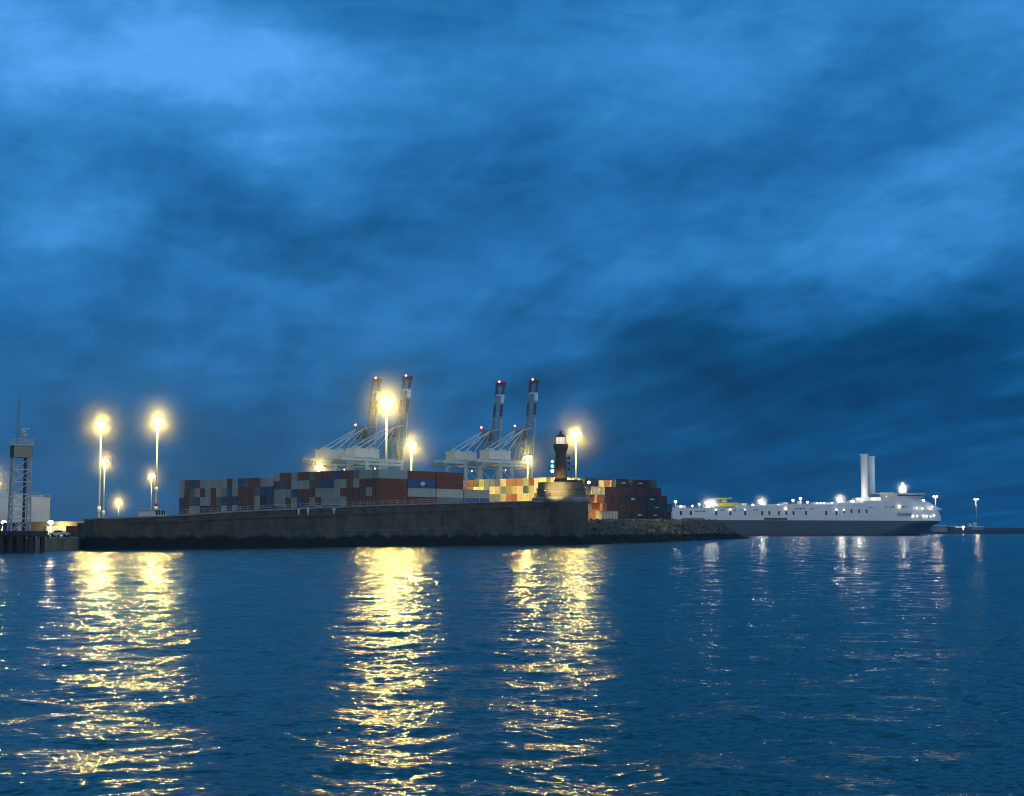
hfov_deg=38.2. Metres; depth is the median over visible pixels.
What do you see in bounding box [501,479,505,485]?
shipping container
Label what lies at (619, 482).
shipping container
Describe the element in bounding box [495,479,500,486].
shipping container
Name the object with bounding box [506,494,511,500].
shipping container
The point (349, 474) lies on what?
shipping container
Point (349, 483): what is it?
shipping container
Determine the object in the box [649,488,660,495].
shipping container
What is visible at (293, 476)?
shipping container
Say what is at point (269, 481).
shipping container
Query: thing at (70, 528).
shipping container
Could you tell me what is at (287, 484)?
shipping container
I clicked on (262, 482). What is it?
shipping container
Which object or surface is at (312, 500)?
shipping container
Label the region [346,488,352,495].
shipping container
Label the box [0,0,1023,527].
sky
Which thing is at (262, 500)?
shipping container
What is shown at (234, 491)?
shipping container
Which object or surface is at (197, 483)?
shipping container
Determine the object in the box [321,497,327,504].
shipping container
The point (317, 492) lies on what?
shipping container
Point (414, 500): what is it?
shipping container
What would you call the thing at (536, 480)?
shipping container
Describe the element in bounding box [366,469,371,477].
shipping container
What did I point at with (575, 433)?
flood mast
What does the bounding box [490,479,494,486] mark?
shipping container
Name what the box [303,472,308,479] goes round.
shipping container
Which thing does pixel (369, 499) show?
shipping container
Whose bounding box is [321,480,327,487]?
shipping container
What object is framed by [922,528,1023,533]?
land
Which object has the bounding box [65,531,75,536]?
shipping container
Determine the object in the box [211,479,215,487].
shipping container
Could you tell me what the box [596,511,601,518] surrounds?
shipping container
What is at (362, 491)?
shipping container
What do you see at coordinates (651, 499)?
shipping container
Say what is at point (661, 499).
shipping container
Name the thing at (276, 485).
shipping container
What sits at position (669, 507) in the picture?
shipping container
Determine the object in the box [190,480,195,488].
shipping container
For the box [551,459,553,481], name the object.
signal lights
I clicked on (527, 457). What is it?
flood mast
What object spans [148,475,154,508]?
flood mast
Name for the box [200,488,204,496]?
shipping container
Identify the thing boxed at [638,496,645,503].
shipping container
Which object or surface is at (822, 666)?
water
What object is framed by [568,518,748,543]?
rock armour
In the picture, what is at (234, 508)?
shipping container
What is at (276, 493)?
shipping container
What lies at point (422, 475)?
shipping container
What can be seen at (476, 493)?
shipping container
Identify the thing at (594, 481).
shipping container
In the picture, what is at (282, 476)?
shipping container
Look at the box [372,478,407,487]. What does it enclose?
shipping container
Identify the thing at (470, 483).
shipping container
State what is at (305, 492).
shipping container
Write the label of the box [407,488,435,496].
shipping container
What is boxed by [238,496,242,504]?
shipping container
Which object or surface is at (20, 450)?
radar tower
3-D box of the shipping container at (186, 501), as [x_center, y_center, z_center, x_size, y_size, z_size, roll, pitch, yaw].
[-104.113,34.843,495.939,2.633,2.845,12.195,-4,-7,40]
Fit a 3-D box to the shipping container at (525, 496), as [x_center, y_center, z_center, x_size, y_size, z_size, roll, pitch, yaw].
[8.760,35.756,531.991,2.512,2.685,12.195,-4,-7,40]
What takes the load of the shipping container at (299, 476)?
on the shipping container at (299, 484)
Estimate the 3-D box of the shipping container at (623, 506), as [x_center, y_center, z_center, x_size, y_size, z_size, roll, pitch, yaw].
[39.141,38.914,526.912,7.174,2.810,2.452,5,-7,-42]
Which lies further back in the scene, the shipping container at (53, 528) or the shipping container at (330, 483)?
the shipping container at (330, 483)
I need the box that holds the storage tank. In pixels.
[0,492,50,521]
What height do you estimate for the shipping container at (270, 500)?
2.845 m
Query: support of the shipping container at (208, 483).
on the shipping container at (207, 492)
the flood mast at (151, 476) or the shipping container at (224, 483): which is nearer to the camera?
the shipping container at (224, 483)
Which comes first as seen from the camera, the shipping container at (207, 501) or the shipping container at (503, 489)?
the shipping container at (207, 501)
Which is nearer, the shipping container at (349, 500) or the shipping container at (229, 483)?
the shipping container at (349, 500)
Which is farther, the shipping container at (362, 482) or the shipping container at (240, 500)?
the shipping container at (240, 500)
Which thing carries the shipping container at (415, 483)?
on the shipping container at (419, 492)
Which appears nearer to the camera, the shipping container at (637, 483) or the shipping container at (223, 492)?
the shipping container at (223, 492)
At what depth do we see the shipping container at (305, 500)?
454.89 m
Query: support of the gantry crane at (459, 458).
on the ground
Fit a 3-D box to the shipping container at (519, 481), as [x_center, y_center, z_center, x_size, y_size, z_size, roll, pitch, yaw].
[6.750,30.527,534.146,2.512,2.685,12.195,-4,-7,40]
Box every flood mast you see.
[97,422,105,517]
[101,459,108,517]
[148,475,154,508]
[153,418,162,508]
[381,399,392,469]
[407,442,415,470]
[523,455,531,477]
[571,431,580,479]
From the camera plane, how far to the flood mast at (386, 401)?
475.38 m
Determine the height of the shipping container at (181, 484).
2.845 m
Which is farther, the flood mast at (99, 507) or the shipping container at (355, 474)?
the flood mast at (99, 507)
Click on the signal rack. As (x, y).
(569, 468)
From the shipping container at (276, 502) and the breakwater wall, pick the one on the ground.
the breakwater wall
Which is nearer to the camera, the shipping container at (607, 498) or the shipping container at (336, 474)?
the shipping container at (336, 474)
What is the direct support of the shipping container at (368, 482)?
on the shipping container at (368, 491)
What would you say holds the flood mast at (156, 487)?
on the ground
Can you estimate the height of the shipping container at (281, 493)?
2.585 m
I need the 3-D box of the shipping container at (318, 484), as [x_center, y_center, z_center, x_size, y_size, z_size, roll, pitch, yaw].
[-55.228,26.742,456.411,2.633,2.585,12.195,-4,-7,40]
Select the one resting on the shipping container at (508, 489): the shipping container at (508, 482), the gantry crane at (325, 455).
the shipping container at (508, 482)
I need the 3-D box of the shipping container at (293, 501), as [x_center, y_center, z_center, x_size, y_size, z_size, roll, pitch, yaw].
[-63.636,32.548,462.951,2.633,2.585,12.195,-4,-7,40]
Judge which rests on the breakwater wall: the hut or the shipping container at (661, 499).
the hut
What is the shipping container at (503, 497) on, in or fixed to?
on the shipping container
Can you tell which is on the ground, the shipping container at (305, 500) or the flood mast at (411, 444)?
the flood mast at (411, 444)
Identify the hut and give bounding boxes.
[137,509,168,515]
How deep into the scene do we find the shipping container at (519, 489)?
529.38 m
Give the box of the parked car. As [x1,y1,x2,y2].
[49,530,69,536]
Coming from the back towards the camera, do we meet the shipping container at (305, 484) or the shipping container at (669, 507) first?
the shipping container at (669, 507)
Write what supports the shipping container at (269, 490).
on the shipping container at (270, 500)
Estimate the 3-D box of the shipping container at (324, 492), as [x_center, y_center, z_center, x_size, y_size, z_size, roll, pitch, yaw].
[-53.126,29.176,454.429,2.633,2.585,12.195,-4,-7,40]
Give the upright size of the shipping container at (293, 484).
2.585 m
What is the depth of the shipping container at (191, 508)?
489.43 m
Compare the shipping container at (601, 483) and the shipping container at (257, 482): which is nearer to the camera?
the shipping container at (257, 482)
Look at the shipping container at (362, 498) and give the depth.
439.11 m
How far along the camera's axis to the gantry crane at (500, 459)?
976.47 m
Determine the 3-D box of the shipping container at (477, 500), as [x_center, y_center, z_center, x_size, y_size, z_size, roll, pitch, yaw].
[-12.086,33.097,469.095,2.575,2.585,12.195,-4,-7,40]
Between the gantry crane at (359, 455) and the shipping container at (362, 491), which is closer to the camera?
the shipping container at (362, 491)
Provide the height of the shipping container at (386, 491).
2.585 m
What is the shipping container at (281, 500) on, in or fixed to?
on the shipping container
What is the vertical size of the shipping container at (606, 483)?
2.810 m
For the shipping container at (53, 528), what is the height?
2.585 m
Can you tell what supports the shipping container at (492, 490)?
on the shipping container at (492, 496)
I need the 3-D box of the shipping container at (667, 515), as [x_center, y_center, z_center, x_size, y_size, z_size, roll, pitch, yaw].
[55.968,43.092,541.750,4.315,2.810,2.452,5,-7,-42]
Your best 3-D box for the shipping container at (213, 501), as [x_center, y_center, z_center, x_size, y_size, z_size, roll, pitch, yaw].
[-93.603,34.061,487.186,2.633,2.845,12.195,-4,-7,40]
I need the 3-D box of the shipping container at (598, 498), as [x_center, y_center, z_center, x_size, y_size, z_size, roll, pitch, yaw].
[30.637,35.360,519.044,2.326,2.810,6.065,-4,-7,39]
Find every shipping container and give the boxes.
[46,526,58,534]
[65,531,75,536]
[66,526,75,530]
[179,480,184,488]
[179,489,183,497]
[179,497,183,505]
[179,506,183,513]
[184,480,189,488]
[184,489,189,496]
[184,497,188,505]
[184,506,188,513]
[189,497,194,505]
[189,506,194,513]
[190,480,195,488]
[190,489,194,496]
[194,506,199,512]
[195,480,199,487]
[195,488,199,496]
[195,497,199,505]
[200,480,205,487]
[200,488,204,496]
[200,497,204,505]
[200,506,204,512]
[205,479,210,487]
[205,488,210,496]
[205,497,210,505]
[205,506,209,512]
[210,497,217,505]
[210,506,215,511]
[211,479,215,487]
[211,488,215,496]
[216,479,221,487]
[216,488,220,496]
[216,497,220,504]
[216,505,220,511]
[221,479,226,487]
[221,488,226,496]
[221,496,226,504]
[221,505,226,511]
[227,479,232,487]
[227,487,231,495]
[227,496,231,504]
[232,478,237,486]
[232,487,237,495]
[232,496,237,504]
[232,505,237,510]
[238,478,243,486]
[238,487,242,495]
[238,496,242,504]
[243,478,248,486]
[249,478,254,486]
[249,487,254,495]
[249,496,254,504]
[254,496,259,504]
[255,478,259,486]
[255,487,259,495]
[260,477,265,486]
[260,487,265,495]
[260,496,265,504]
[266,477,273,485]
[266,486,273,495]
[266,495,273,504]
[273,498,278,505]
[274,473,279,480]
[274,481,280,489]
[274,490,278,497]
[279,489,284,497]
[279,498,284,505]
[280,473,285,480]
[280,481,284,488]
[285,473,290,480]
[285,481,290,488]
[285,489,290,497]
[285,498,290,505]
[291,472,296,480]
[291,481,296,488]
[291,489,296,497]
[291,497,296,505]
[297,472,302,480]
[297,480,302,488]
[297,489,302,496]
[297,497,302,505]
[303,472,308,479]
[303,480,308,488]
[303,489,308,496]
[303,497,308,505]
[309,472,315,479]
[309,480,314,488]
[309,489,314,496]
[309,497,314,505]
[315,471,321,479]
[315,480,321,488]
[315,488,320,496]
[315,497,322,505]
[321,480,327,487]
[321,488,327,496]
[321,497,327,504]
[322,471,327,479]
[328,471,333,479]
[328,479,333,487]
[334,471,339,478]
[334,479,339,487]
[334,488,339,496]
[340,470,346,478]
[340,479,346,487]
[340,488,346,496]
[340,496,345,504]
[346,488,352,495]
[346,496,352,504]
[347,470,352,478]
[347,479,352,487]
[353,470,358,478]
[353,479,358,487]
[353,487,358,495]
[359,470,365,478]
[359,478,365,486]
[359,487,365,495]
[359,496,365,504]
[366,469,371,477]
[366,478,371,486]
[366,487,371,495]
[366,496,371,504]
[372,469,407,478]
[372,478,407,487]
[372,487,406,495]
[372,496,406,504]
[407,479,435,488]
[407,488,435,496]
[407,497,435,503]
[408,471,435,479]
[436,472,462,480]
[436,480,462,489]
[436,489,462,497]
[436,497,462,502]
[463,480,467,486]
[463,490,489,498]
[463,498,488,501]
[468,480,472,486]
[473,480,478,486]
[479,479,483,486]
[484,479,489,486]
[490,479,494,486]
[490,487,494,493]
[490,494,494,501]
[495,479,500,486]
[495,486,500,493]
[495,494,500,500]
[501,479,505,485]
[501,486,505,493]
[501,494,505,500]
[506,479,511,485]
[506,486,511,493]
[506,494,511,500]
[512,478,516,485]
[512,486,516,493]
[517,478,522,485]
[517,486,522,493]
[517,493,522,500]
[523,478,528,485]
[523,486,528,492]
[523,493,528,500]
[529,478,533,485]
[529,486,533,492]
[529,493,533,500]
[534,478,539,485]
[580,478,598,485]
[587,486,604,494]
[588,503,591,510]
[588,511,595,518]
[592,495,605,502]
[592,503,596,510]
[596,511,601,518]
[597,503,606,510]
[599,480,603,486]
[601,511,617,518]
[604,480,609,486]
[605,487,621,494]
[605,495,610,502]
[607,503,616,510]
[611,479,628,486]
[617,503,630,510]
[618,511,630,518]
[625,495,638,502]
[629,480,645,487]
[631,511,646,518]
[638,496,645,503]
[643,504,666,511]
[646,480,650,487]
[646,496,656,503]
[646,512,662,518]
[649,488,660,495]
[650,480,656,487]
[657,496,666,503]
[663,512,670,519]
[667,504,671,511]
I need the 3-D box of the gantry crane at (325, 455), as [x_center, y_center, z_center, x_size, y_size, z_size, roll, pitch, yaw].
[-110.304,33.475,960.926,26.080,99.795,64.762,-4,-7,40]
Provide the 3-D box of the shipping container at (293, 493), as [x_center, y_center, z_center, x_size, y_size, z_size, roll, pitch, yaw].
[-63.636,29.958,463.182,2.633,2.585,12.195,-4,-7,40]
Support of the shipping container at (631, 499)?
on the shipping container
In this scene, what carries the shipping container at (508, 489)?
on the shipping container at (508, 496)
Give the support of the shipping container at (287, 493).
on the shipping container at (287, 501)
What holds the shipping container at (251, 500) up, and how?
on the shipping container
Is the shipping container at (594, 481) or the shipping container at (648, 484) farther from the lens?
the shipping container at (648, 484)
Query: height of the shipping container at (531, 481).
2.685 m
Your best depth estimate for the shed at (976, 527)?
1563.03 m
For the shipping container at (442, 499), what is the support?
on the shipping container
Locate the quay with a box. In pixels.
[7,536,80,550]
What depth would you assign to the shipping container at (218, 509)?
480.56 m
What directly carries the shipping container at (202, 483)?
on the shipping container at (202, 492)
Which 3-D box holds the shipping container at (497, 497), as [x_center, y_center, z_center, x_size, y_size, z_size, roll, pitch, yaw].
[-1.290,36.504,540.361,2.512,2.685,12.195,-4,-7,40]
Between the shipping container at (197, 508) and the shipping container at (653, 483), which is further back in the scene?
the shipping container at (653, 483)
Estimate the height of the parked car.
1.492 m
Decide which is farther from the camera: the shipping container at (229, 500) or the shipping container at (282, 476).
the shipping container at (229, 500)
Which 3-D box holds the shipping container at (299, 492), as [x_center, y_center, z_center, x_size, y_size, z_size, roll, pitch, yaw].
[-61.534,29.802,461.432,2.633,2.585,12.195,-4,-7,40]
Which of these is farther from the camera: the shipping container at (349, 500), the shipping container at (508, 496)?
the shipping container at (508, 496)
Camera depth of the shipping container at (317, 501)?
451.37 m
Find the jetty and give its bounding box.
[0,531,47,551]
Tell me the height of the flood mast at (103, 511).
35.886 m
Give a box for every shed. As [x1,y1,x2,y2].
[929,525,946,531]
[947,526,956,530]
[969,526,983,529]
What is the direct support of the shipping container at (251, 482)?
on the shipping container at (251, 491)
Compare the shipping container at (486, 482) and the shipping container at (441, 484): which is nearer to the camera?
the shipping container at (441, 484)
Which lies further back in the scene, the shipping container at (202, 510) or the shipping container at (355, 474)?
the shipping container at (202, 510)
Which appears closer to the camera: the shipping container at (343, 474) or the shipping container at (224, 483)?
the shipping container at (343, 474)
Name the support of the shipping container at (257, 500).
on the shipping container
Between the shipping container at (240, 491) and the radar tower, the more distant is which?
the shipping container at (240, 491)
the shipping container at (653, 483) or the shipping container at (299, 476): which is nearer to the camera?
the shipping container at (299, 476)
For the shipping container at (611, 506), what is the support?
on the shipping container
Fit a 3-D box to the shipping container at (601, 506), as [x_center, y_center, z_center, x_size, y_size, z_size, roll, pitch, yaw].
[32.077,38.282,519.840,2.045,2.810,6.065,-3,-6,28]
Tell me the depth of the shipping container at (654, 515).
536.32 m
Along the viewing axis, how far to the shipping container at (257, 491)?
468.78 m
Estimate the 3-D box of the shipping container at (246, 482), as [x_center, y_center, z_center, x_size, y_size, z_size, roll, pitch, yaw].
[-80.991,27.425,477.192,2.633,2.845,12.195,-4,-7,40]
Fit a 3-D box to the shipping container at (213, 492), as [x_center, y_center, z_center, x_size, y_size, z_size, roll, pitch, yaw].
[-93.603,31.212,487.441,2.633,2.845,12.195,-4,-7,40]
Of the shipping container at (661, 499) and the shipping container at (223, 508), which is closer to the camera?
the shipping container at (223, 508)
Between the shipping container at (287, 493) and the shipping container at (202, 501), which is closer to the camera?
the shipping container at (287, 493)
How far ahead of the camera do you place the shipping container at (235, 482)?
476.06 m
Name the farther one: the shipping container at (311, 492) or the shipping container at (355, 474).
the shipping container at (311, 492)
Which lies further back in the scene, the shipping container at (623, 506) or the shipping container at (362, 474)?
the shipping container at (623, 506)
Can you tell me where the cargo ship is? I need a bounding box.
[671,454,941,535]
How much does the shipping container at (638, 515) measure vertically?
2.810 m
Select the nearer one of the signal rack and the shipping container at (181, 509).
the signal rack
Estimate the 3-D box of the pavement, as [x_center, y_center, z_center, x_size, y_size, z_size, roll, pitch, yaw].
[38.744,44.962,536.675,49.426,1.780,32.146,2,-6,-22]
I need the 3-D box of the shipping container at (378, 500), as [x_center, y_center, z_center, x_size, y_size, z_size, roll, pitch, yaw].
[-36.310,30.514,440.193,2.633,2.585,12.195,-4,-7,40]
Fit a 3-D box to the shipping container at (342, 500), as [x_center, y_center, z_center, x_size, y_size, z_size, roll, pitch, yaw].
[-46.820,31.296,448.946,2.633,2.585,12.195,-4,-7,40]
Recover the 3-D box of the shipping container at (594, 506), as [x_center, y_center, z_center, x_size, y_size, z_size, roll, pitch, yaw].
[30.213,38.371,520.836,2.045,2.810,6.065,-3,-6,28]
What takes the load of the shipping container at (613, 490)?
on the shipping container
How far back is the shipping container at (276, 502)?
463.60 m
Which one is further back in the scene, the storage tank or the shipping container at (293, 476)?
the shipping container at (293, 476)
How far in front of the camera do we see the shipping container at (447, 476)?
459.15 m
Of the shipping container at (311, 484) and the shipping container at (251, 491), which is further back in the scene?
the shipping container at (251, 491)
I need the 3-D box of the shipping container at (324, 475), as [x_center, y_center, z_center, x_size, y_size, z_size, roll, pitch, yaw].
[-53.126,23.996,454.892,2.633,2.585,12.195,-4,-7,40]
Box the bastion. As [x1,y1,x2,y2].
[532,480,590,543]
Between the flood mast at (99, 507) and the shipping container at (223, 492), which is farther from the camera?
the flood mast at (99, 507)
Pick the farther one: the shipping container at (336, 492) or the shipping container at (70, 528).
the shipping container at (336, 492)
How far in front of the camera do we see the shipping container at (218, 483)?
481.27 m
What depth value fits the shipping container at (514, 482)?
531.14 m
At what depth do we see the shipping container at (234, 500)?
475.50 m
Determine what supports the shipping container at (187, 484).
on the shipping container at (186, 492)
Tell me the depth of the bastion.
403.98 m
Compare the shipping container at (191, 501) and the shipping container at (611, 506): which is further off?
the shipping container at (611, 506)
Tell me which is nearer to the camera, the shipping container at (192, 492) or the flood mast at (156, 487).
the shipping container at (192, 492)
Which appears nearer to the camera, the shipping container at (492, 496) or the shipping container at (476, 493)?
the shipping container at (476, 493)
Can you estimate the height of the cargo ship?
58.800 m
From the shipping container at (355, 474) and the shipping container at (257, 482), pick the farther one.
the shipping container at (257, 482)
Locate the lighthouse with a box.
[553,430,567,481]
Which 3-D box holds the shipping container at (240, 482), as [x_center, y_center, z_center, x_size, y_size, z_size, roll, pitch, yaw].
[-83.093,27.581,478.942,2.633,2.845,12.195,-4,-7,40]
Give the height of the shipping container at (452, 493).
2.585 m
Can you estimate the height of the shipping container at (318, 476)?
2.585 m
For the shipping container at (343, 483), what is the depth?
444.75 m
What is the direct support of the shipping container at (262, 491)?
on the shipping container at (262, 500)
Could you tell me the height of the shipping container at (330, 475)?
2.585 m
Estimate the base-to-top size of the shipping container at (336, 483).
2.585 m
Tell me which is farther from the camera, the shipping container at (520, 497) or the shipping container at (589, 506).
the shipping container at (520, 497)
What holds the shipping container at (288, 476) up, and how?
on the shipping container at (287, 484)
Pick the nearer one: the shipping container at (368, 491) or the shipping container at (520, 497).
the shipping container at (368, 491)
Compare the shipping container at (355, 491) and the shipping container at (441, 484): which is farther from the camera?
the shipping container at (441, 484)
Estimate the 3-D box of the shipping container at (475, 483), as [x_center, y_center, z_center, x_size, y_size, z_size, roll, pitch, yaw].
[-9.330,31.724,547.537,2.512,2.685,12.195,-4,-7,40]
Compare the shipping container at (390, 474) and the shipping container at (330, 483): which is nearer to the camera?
the shipping container at (390, 474)
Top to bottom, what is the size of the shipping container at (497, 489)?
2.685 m
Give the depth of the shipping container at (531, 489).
525.89 m
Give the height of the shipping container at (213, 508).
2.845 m
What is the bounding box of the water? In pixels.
[0,534,1023,795]
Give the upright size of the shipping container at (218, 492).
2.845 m
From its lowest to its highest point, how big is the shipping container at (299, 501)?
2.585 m
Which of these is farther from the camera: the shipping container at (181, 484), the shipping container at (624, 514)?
the shipping container at (624, 514)
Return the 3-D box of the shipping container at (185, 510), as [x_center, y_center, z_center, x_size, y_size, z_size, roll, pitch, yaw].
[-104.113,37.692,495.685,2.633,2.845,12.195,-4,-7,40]
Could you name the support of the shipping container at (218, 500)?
on the shipping container at (218, 509)
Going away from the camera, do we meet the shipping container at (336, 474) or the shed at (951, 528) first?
the shipping container at (336, 474)
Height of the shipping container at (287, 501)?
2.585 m
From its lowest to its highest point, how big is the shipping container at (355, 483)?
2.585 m
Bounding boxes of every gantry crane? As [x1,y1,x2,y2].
[301,377,381,471]
[331,375,412,469]
[433,381,505,479]
[467,379,539,479]
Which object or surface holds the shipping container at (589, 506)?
on the shipping container at (592, 514)
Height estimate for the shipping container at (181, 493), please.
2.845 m
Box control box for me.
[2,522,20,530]
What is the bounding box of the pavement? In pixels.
[588,519,681,524]
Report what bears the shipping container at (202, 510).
on the shipping container
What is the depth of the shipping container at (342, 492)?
444.70 m
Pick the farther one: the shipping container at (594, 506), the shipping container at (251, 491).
the shipping container at (594, 506)
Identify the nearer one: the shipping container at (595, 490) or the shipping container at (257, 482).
the shipping container at (257, 482)
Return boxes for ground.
[0,521,588,535]
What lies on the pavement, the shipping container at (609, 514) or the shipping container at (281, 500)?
the shipping container at (609, 514)
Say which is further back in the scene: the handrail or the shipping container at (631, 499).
the shipping container at (631, 499)
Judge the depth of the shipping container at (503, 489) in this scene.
534.23 m
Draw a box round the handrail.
[180,497,516,513]
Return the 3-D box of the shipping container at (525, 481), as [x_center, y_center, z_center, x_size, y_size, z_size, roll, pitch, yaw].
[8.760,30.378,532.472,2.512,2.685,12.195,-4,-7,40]
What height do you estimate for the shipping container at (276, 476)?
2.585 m
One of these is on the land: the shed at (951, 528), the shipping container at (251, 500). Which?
the shed at (951, 528)
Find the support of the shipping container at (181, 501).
on the shipping container at (181, 509)
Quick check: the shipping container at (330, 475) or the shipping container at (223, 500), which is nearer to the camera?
the shipping container at (330, 475)
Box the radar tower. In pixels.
[7,392,33,530]
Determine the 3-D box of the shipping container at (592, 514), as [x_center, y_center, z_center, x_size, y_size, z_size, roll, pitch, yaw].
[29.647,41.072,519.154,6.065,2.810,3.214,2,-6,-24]
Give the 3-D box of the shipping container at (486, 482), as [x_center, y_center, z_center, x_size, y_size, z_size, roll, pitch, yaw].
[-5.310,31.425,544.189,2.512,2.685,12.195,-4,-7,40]
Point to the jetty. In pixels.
(12, 544)
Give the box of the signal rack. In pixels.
[566,457,574,479]
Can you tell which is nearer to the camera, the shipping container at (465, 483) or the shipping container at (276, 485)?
the shipping container at (276, 485)
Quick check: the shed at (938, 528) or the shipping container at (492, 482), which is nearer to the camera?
the shipping container at (492, 482)
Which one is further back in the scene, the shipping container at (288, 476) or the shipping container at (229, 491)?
the shipping container at (229, 491)
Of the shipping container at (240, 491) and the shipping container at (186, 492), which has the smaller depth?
the shipping container at (240, 491)
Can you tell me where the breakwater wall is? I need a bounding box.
[76,501,550,548]
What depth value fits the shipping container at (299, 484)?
457.07 m
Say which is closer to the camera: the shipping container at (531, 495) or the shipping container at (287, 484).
the shipping container at (287, 484)
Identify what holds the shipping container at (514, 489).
on the shipping container
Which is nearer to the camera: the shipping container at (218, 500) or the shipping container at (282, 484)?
the shipping container at (282, 484)
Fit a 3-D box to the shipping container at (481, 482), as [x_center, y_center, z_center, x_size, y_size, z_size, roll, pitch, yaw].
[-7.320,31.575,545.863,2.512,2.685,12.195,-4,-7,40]
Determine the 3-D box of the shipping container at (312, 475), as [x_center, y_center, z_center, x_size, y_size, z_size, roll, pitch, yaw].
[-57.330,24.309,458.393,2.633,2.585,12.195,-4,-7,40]
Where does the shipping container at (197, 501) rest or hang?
on the shipping container at (197, 508)
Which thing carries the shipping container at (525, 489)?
on the shipping container at (525, 496)
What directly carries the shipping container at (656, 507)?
on the shipping container at (654, 515)
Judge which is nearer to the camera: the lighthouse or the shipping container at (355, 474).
the lighthouse
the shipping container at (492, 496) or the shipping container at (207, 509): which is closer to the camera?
the shipping container at (207, 509)
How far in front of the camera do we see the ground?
397.35 m
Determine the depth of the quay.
283.31 m
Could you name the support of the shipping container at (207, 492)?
on the shipping container at (207, 501)
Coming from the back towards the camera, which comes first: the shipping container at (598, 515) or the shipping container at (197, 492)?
the shipping container at (598, 515)

